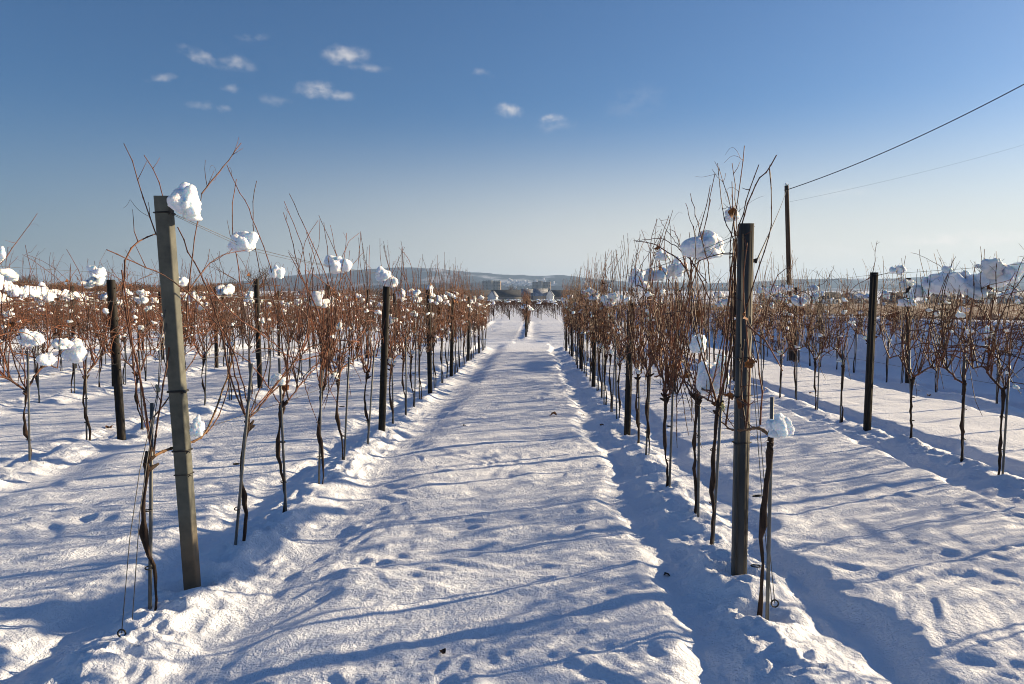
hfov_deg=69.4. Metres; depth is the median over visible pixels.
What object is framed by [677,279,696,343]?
grape vine
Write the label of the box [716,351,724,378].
snow clump
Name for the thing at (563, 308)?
grape vine
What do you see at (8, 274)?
snow clump
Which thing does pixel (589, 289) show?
snow clump
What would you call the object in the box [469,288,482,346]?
grape vine
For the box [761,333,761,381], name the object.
vine stake
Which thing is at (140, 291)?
snow clump
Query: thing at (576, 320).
grape vine
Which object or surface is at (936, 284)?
snow slab
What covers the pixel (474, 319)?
grape vine
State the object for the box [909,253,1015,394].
grape vine
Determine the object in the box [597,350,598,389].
vine stake
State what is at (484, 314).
grape vine
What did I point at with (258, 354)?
trellis post
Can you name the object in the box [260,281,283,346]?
grape vine
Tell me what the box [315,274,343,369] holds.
grape vine
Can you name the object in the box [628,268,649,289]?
snow clump
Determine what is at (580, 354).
trellis post
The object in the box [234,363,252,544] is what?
vine stake
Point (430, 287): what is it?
snow clump
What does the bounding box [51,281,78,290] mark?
bare shrub
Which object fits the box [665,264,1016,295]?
trellis wire
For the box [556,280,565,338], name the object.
grape vine
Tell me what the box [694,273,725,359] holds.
grape vine
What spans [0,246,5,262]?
snow clump
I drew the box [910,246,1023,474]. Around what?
grape vine
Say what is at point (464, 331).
grape vine
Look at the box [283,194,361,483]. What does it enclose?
grape vine
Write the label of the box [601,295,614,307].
snow clump
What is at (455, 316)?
grape vine
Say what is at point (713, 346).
vine stake
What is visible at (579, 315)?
grape vine
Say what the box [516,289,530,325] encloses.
grape vine
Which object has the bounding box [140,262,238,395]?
grape vine
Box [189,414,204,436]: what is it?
snow clump
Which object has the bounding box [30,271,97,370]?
grape vine
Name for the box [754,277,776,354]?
grape vine
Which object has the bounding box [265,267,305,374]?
grape vine
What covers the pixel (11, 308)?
grape vine
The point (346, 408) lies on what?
vine stake
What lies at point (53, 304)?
trellis wire
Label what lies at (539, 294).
house
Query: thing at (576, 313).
grape vine
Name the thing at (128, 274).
trellis wire
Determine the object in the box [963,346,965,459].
vine stake
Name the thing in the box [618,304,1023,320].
brown field
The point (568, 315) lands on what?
grape vine
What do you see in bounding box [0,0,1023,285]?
sky
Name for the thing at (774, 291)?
snow slab
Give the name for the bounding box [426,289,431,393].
trellis post
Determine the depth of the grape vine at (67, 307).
22.12 m
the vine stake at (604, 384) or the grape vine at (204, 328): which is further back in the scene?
the grape vine at (204, 328)
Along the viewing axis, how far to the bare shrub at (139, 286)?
159.71 m
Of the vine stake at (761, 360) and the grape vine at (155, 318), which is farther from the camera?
the grape vine at (155, 318)
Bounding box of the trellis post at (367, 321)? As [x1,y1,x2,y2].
[366,290,368,357]
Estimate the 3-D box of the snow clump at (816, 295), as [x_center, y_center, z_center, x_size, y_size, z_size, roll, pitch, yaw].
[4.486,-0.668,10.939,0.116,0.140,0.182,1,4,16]
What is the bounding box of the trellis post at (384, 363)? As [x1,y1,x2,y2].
[378,286,389,430]
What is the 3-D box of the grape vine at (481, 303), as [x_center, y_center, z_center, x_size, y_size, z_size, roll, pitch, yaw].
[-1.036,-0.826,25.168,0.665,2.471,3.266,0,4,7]
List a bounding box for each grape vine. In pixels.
[0,214,105,455]
[0,253,27,354]
[0,253,92,388]
[0,272,55,378]
[0,279,52,364]
[1,276,53,361]
[2,256,55,371]
[20,279,66,349]
[22,254,203,429]
[23,251,97,392]
[25,254,131,387]
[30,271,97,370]
[36,279,96,335]
[51,249,156,440]
[62,264,119,366]
[72,250,162,383]
[78,271,134,349]
[79,286,107,353]
[94,268,138,360]
[101,259,162,380]
[106,138,342,540]
[111,143,245,610]
[120,286,158,358]
[132,286,161,348]
[136,274,199,365]
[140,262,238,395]
[142,263,215,346]
[159,254,215,368]
[182,268,243,358]
[188,280,223,370]
[189,251,249,399]
[197,269,238,364]
[199,280,231,338]
[201,253,280,393]
[218,221,358,512]
[227,246,288,386]
[232,280,255,360]
[232,288,250,335]
[236,281,274,351]
[253,285,275,356]
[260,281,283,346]
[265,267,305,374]
[265,272,317,378]
[270,278,297,351]
[271,281,291,332]
[280,266,324,377]
[282,232,373,459]
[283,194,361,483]
[291,259,334,365]
[291,282,316,349]
[299,216,395,437]
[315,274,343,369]
[319,268,348,358]
[334,270,364,361]
[342,241,420,423]
[344,280,374,360]
[354,272,379,343]
[362,284,381,342]
[363,280,378,345]
[371,284,390,337]
[378,243,423,414]
[395,254,435,406]
[403,265,434,398]
[405,260,444,356]
[417,252,450,387]
[423,264,452,382]
[432,261,460,377]
[444,267,463,373]
[447,266,464,365]
[453,264,470,366]
[458,274,473,364]
[459,270,473,352]
[462,270,474,334]
[465,287,477,359]
[468,279,480,357]
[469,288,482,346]
[475,281,483,328]
[476,284,483,346]
[477,283,486,343]
[480,286,488,334]
[480,290,489,347]
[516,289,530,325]
[521,288,530,321]
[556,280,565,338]
[560,279,567,340]
[561,287,568,326]
[563,278,570,343]
[565,286,572,350]
[567,272,578,328]
[567,278,579,353]
[569,281,578,351]
[570,270,583,364]
[570,275,580,368]
[571,268,587,370]
[573,263,588,360]
[576,266,596,376]
[579,272,597,372]
[582,254,608,390]
[582,260,599,380]
[586,251,611,395]
[589,254,626,404]
[590,250,617,411]
[600,239,638,417]
[613,219,663,442]
[618,211,674,454]
[629,216,719,513]
[630,175,714,486]
[633,146,776,544]
[651,284,666,321]
[655,279,673,355]
[666,283,679,332]
[677,268,694,352]
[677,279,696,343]
[678,271,720,361]
[686,268,710,362]
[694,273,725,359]
[699,267,736,361]
[704,278,734,351]
[714,276,760,379]
[715,243,789,616]
[725,278,778,345]
[752,252,782,386]
[752,260,806,397]
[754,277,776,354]
[754,280,777,354]
[763,250,825,398]
[770,281,792,350]
[774,284,799,354]
[776,272,809,362]
[778,257,852,409]
[786,281,835,365]
[802,273,836,366]
[808,272,864,369]
[813,242,901,422]
[826,263,881,372]
[846,266,906,343]
[866,265,923,380]
[875,250,1023,438]
[875,275,930,382]
[904,249,1022,461]
[909,250,1003,391]
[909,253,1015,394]
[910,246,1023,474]
[961,283,1023,403]
[993,260,1023,348]
[995,245,1023,383]
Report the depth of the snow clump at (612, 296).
9.92 m
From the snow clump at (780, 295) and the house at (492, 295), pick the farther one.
the house at (492, 295)
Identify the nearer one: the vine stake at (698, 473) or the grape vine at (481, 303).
the vine stake at (698, 473)
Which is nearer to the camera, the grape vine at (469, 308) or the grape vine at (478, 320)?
the grape vine at (469, 308)
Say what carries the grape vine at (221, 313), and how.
on the snow ground
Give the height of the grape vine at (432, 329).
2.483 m
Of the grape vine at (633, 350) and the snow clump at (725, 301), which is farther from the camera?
the snow clump at (725, 301)
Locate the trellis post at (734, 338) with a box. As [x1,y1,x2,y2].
[733,287,735,380]
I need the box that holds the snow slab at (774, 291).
[756,284,792,294]
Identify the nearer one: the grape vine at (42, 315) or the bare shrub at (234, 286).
the grape vine at (42, 315)
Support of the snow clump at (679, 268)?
hanging from the trellis wire at (679, 258)
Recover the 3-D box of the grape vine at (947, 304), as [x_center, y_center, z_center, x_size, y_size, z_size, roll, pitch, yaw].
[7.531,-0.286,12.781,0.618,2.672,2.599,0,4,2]
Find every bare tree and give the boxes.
[18,273,41,282]
[227,278,240,293]
[240,264,279,288]
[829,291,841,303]
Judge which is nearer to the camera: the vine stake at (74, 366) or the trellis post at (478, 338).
the vine stake at (74, 366)
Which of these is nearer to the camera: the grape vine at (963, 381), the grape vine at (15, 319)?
the grape vine at (963, 381)
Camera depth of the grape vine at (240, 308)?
27.44 m
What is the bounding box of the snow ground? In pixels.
[0,291,1023,683]
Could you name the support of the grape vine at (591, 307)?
on the snow ground
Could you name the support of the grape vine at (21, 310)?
on the snow ground
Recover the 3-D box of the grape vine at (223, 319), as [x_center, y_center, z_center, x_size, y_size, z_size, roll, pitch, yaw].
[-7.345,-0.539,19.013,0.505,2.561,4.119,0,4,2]
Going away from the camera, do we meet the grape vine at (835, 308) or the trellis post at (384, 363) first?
the trellis post at (384, 363)
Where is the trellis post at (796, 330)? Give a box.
[793,287,797,361]
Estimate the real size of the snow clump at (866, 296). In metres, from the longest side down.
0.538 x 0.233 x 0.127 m
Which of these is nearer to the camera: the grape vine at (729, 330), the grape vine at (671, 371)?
the grape vine at (671, 371)
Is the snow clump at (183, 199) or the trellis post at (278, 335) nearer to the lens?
the snow clump at (183, 199)
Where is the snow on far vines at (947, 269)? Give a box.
[0,266,1023,388]
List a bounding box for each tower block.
[482,280,500,289]
[532,281,550,289]
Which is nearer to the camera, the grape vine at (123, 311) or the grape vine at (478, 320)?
the grape vine at (123, 311)
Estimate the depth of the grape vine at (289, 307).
24.13 m
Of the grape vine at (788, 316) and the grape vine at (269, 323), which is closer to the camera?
the grape vine at (269, 323)
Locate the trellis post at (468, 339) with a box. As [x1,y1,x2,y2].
[467,297,469,360]
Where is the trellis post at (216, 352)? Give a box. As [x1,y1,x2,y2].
[213,287,218,367]
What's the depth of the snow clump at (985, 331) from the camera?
6.73 m
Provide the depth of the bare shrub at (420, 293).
457.98 m
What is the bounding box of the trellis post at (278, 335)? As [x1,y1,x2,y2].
[277,291,279,355]
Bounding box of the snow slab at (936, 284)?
[908,265,1021,298]
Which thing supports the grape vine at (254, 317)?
on the snow ground
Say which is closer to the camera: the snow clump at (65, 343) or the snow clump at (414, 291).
the snow clump at (65, 343)
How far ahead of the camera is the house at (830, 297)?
390.56 m
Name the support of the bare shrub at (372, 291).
on the snow ground
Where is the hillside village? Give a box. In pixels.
[502,278,591,288]
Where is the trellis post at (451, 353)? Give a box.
[449,298,453,376]
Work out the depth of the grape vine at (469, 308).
19.83 m
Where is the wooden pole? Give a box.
[784,183,792,360]
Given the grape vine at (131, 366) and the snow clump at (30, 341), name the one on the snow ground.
the grape vine at (131, 366)
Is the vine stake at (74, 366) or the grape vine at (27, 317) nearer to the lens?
the vine stake at (74, 366)
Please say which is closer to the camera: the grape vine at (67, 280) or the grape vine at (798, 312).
the grape vine at (67, 280)
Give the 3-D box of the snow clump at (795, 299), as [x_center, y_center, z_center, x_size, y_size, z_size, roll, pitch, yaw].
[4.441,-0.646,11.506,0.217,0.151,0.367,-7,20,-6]
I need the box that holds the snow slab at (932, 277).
[927,262,1023,280]
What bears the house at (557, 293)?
on the snow ground
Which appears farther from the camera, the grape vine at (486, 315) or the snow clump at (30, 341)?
the grape vine at (486, 315)
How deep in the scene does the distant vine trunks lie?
75.47 m
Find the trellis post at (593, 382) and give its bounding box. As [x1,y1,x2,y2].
[591,301,596,386]
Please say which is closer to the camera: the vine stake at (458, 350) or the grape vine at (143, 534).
the grape vine at (143, 534)
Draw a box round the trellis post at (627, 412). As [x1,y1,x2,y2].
[624,303,632,435]
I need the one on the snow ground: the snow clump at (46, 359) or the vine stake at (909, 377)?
the vine stake at (909, 377)
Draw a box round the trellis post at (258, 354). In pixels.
[254,279,262,387]
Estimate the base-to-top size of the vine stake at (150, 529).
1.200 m
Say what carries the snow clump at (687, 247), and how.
on the grape vine at (671, 371)
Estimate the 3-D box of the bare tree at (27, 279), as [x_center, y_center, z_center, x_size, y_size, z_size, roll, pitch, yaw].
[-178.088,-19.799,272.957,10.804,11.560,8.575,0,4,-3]
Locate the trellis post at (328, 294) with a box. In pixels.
[326,285,329,367]
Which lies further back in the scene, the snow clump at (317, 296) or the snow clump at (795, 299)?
the snow clump at (795, 299)
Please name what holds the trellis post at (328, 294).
on the snow ground
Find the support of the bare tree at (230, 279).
on the snow ground
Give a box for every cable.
[757,193,785,260]
[788,84,1023,189]
[791,147,1014,201]
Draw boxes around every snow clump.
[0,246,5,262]
[0,268,18,281]
[0,292,6,303]
[3,311,14,317]
[17,328,44,346]
[33,295,44,301]
[36,352,55,365]
[50,289,62,295]
[51,338,73,349]
[61,338,86,362]
[68,292,78,297]
[77,276,105,287]
[86,265,106,275]
[100,292,106,299]
[134,295,148,303]
[136,289,149,295]
[167,182,201,220]
[179,277,188,286]
[188,292,200,301]
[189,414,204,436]
[216,284,234,294]
[228,231,258,251]
[245,291,252,297]
[268,265,284,278]
[270,373,285,384]
[309,291,329,307]
[324,255,351,273]
[331,372,338,378]
[336,322,342,329]
[375,266,390,280]
[382,275,397,287]
[395,288,404,298]
[406,288,420,296]
[426,284,435,297]
[585,287,593,293]
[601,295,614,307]
[608,292,619,298]
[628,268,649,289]
[643,267,667,281]
[654,249,669,260]
[665,265,675,278]
[671,256,687,276]
[680,230,724,259]
[689,334,706,353]
[696,360,728,396]
[714,291,724,298]
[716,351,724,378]
[721,298,729,305]
[724,205,739,221]
[757,287,764,293]
[766,413,794,437]
[773,293,785,300]
[791,295,806,306]
[807,285,818,290]
[811,292,818,300]
[856,293,868,299]
[880,290,889,298]
[889,265,905,274]
[897,297,916,306]
[900,279,915,287]
[913,285,929,297]
[959,306,969,311]
[964,279,996,299]
[975,258,1006,278]
[983,325,992,337]
[1001,288,1017,298]
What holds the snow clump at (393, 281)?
on the grape vine at (393, 339)
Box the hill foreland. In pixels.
[240,282,1023,291]
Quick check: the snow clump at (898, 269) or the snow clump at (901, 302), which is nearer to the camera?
the snow clump at (901, 302)
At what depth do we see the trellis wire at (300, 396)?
5.24 m
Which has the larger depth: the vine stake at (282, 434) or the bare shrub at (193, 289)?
the bare shrub at (193, 289)
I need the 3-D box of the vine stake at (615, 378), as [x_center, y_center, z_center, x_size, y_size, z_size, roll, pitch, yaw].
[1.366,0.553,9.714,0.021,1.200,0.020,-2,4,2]
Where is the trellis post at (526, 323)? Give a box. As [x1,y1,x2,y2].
[525,302,526,336]
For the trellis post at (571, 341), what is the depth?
21.77 m
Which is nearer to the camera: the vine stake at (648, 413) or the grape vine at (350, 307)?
the vine stake at (648, 413)
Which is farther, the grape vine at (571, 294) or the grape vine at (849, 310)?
the grape vine at (571, 294)
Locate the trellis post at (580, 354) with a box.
[579,300,581,368]
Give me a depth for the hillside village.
2290.25 m
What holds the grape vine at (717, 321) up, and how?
on the snow ground
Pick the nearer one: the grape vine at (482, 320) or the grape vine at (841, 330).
the grape vine at (841, 330)
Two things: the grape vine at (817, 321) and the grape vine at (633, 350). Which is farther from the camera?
the grape vine at (817, 321)
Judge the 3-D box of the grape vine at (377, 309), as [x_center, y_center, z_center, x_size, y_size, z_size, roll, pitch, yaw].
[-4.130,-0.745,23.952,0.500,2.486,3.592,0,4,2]
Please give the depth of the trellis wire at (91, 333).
8.04 m
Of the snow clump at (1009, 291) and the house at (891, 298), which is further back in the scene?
the house at (891, 298)
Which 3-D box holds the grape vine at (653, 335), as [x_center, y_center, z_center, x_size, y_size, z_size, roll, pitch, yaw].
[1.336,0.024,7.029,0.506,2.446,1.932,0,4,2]
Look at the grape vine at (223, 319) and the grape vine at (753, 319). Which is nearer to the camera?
the grape vine at (753, 319)
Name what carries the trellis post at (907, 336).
on the snow ground
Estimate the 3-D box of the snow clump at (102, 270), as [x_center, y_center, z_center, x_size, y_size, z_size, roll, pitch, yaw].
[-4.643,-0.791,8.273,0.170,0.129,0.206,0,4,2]
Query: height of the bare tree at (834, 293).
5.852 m
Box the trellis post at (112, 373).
[111,359,113,386]
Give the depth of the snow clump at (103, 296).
13.59 m
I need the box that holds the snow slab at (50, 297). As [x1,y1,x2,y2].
[0,275,56,301]
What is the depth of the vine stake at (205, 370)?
10.93 m
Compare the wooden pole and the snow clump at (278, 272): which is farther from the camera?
the wooden pole
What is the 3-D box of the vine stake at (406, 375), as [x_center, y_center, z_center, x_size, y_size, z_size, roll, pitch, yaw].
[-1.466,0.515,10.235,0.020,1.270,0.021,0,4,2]
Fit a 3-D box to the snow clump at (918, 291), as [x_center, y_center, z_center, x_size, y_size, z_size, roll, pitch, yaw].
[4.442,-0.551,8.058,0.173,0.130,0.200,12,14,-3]
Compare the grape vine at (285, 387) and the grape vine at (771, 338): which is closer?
the grape vine at (285, 387)
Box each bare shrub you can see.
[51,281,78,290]
[75,286,106,299]
[120,281,154,296]
[181,285,208,298]
[202,284,248,296]
[341,286,378,297]
[405,287,424,297]
[436,286,477,298]
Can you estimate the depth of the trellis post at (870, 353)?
9.08 m
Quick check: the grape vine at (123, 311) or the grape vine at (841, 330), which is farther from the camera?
the grape vine at (123, 311)
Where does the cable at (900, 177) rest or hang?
attached to the wooden pole
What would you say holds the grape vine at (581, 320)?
on the snow ground
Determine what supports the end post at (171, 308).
on the snow ground
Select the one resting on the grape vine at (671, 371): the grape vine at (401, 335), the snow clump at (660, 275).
the snow clump at (660, 275)
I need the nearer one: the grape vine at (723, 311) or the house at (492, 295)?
the grape vine at (723, 311)
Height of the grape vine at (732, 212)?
2.462 m
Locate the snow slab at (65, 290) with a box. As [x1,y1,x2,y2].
[31,286,88,300]
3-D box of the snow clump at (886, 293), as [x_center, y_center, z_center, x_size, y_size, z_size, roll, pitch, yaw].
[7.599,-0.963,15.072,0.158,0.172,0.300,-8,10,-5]
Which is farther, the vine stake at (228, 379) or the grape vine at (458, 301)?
the grape vine at (458, 301)
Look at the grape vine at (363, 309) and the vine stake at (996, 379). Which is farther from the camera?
the grape vine at (363, 309)
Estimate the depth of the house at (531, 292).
546.29 m
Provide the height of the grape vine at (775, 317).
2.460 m
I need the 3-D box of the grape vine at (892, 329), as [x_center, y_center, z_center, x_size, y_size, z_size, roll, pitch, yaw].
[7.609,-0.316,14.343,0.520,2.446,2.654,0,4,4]
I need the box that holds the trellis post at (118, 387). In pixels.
[106,280,125,439]
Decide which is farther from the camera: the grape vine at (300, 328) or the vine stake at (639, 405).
the grape vine at (300, 328)
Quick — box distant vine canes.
[0,290,664,317]
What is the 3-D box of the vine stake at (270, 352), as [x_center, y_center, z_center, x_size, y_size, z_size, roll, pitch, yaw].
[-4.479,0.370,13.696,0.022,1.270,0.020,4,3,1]
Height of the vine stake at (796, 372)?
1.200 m
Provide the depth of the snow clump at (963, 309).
12.14 m
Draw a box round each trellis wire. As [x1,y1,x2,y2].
[0,266,371,294]
[0,301,372,305]
[0,329,374,382]
[1,323,254,340]
[14,303,237,305]
[172,214,471,294]
[192,323,437,359]
[197,294,427,304]
[206,328,477,427]
[567,327,733,423]
[592,236,733,287]
[600,295,735,304]
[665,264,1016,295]
[673,302,928,305]
[678,330,1022,388]
[710,320,1023,344]
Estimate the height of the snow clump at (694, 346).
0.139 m
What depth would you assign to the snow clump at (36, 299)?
11.83 m
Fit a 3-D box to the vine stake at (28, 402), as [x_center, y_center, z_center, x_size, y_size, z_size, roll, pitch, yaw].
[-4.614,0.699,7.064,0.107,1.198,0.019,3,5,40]
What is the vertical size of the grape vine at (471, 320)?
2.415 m
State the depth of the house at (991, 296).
368.24 m
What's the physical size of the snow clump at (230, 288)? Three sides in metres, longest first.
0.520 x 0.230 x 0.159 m
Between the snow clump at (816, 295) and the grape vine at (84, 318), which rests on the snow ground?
the grape vine at (84, 318)
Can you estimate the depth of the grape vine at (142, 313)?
20.70 m
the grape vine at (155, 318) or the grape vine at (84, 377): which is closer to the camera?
the grape vine at (84, 377)
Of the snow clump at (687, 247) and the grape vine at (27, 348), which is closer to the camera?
the snow clump at (687, 247)
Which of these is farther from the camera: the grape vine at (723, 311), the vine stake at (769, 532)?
the grape vine at (723, 311)
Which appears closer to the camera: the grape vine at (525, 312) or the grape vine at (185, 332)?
the grape vine at (185, 332)
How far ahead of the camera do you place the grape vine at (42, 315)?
21.14 m
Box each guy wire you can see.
[117,311,166,636]
[749,315,778,607]
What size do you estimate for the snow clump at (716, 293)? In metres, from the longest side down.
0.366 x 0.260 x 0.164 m
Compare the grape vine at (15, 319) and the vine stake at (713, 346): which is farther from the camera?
the grape vine at (15, 319)
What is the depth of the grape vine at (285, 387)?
5.36 m
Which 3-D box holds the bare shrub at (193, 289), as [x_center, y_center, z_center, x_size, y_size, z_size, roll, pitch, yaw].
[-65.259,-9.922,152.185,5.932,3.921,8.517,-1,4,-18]
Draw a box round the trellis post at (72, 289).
[70,286,76,368]
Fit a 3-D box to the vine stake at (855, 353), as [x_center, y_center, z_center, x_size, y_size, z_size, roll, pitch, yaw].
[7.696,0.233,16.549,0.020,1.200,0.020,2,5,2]
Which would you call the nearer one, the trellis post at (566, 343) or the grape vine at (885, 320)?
the grape vine at (885, 320)
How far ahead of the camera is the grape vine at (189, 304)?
16.87 m
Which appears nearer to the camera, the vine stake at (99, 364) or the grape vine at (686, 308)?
the vine stake at (99, 364)
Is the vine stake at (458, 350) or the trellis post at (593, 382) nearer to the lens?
the trellis post at (593, 382)
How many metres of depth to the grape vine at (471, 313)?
20.88 m
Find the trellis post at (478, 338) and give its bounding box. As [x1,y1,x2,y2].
[477,301,479,352]
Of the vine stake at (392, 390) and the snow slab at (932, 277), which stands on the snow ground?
the vine stake at (392, 390)
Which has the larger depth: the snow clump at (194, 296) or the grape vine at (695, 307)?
the grape vine at (695, 307)
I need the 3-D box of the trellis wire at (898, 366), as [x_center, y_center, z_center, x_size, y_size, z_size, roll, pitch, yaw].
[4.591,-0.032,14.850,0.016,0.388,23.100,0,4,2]
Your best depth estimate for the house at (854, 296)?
410.56 m
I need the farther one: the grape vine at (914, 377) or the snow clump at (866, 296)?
the snow clump at (866, 296)
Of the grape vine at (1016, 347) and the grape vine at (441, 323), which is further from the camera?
the grape vine at (441, 323)
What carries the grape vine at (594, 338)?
on the snow ground
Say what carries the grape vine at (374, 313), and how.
on the snow ground
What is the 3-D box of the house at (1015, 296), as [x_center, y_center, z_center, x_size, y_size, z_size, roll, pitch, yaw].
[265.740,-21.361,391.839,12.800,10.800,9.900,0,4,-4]
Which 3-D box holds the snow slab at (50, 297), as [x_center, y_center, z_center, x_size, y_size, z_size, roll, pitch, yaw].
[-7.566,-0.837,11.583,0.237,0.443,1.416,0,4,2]
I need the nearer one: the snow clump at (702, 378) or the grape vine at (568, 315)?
the snow clump at (702, 378)
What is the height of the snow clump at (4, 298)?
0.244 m
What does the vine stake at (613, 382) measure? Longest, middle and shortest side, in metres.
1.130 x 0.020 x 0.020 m
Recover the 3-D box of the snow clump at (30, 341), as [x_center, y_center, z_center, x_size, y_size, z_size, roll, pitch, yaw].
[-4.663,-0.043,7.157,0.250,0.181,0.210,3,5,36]
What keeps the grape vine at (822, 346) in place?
on the snow ground
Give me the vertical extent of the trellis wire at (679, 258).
0.384 m
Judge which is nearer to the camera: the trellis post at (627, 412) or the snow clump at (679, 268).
the snow clump at (679, 268)
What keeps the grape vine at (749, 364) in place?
on the snow ground
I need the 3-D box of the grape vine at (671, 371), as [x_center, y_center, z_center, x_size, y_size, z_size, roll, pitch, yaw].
[1.360,0.084,6.323,0.520,2.448,3.547,0,4,2]
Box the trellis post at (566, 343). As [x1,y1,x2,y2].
[565,328,567,350]
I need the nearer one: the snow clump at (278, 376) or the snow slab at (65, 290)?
the snow clump at (278, 376)
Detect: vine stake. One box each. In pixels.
[27,353,30,460]
[37,346,39,402]
[74,328,75,392]
[85,354,87,439]
[98,325,101,386]
[125,333,125,384]
[138,351,143,429]
[146,332,146,380]
[148,403,153,609]
[204,329,207,405]
[227,348,229,399]
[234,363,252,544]
[249,329,249,371]
[269,328,272,379]
[278,358,286,511]
[308,330,310,374]
[318,370,322,483]
[343,357,349,459]
[367,350,374,443]
[391,348,393,423]
[405,333,406,415]
[414,331,416,406]
[418,334,419,398]
[441,326,442,382]
[446,328,450,377]
[455,330,455,373]
[457,327,459,371]
[583,334,584,372]
[586,334,586,367]
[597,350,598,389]
[601,348,603,397]
[603,347,604,404]
[611,347,614,411]
[614,339,616,418]
[638,376,639,442]
[645,350,651,454]
[668,391,673,487]
[697,392,700,516]
[713,330,713,362]
[713,395,722,544]
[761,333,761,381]
[765,397,773,620]
[780,339,782,396]
[796,350,797,399]
[817,337,820,409]
[839,350,843,422]
[854,334,857,372]
[886,335,889,381]
[909,350,912,436]
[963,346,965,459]
[996,343,998,403]
[1001,365,1010,473]
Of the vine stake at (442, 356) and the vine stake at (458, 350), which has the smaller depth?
the vine stake at (442, 356)
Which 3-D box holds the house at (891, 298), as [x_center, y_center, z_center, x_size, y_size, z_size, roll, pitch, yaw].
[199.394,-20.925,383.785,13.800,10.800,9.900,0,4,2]
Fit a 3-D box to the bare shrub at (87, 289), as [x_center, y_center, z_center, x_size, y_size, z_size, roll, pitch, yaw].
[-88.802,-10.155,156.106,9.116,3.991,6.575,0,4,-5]
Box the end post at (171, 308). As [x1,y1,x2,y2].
[153,196,200,589]
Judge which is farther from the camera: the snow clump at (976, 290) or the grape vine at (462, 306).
the grape vine at (462, 306)
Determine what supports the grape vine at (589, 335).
on the snow ground
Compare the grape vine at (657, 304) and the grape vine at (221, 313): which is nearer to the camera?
the grape vine at (221, 313)
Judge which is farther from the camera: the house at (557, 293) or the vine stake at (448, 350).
the house at (557, 293)
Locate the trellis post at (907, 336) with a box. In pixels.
[905,278,910,382]
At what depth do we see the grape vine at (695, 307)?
19.08 m
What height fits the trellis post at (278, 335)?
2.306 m
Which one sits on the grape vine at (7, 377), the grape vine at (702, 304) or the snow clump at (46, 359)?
the snow clump at (46, 359)
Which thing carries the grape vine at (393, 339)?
on the snow ground
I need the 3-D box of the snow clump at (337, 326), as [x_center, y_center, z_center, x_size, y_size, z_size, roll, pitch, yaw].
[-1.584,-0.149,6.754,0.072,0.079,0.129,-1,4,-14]
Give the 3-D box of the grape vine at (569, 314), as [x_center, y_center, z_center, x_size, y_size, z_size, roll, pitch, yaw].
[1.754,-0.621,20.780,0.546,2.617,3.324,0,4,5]
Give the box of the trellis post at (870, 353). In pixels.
[863,272,877,430]
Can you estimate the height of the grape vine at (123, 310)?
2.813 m
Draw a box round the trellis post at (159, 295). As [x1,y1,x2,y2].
[158,291,163,359]
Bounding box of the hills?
[104,267,1023,289]
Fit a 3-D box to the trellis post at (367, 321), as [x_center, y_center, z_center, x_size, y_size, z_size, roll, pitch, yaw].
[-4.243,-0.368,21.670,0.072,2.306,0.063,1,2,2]
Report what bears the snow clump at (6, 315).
on the grape vine at (27, 348)
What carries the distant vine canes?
on the snow ground
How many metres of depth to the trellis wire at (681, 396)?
5.33 m
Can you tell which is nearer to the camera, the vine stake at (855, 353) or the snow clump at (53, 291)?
the vine stake at (855, 353)
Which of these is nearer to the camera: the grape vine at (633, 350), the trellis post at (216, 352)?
the grape vine at (633, 350)
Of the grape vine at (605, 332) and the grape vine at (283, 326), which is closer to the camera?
the grape vine at (605, 332)
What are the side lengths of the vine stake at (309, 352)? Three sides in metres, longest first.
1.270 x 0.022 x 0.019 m
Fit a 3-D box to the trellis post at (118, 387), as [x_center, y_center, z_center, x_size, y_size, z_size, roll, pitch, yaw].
[-4.633,0.400,8.680,0.092,2.255,0.063,-2,4,2]
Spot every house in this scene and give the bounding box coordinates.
[449,289,490,299]
[487,290,498,301]
[491,290,521,301]
[521,289,532,299]
[533,288,547,301]
[546,289,553,300]
[548,290,575,300]
[813,291,841,303]
[842,292,867,303]
[878,292,903,303]
[928,294,959,303]
[962,294,997,303]
[997,292,1023,303]
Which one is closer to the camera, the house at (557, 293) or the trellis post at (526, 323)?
the trellis post at (526, 323)
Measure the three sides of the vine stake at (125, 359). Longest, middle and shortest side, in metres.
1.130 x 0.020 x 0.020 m
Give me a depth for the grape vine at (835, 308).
17.40 m
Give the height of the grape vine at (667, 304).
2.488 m
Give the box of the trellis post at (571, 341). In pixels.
[571,298,572,356]
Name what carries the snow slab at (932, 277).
on the snow slab at (936, 284)
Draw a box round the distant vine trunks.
[14,298,666,325]
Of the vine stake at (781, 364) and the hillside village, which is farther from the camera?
the hillside village
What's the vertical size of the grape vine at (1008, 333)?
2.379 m
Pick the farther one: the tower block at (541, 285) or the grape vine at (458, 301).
the tower block at (541, 285)
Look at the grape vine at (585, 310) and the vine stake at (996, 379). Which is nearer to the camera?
the vine stake at (996, 379)
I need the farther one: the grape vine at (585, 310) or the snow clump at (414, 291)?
the grape vine at (585, 310)
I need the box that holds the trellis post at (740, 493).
[731,223,756,575]
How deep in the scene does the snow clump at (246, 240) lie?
4.58 m
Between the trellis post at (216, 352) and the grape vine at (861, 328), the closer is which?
the grape vine at (861, 328)
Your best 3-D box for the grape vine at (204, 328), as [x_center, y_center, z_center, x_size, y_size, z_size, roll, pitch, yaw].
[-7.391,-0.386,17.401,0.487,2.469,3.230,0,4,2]
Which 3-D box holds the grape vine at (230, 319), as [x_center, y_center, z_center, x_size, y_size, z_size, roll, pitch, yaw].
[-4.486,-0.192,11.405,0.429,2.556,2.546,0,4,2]
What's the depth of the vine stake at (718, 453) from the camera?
4.60 m

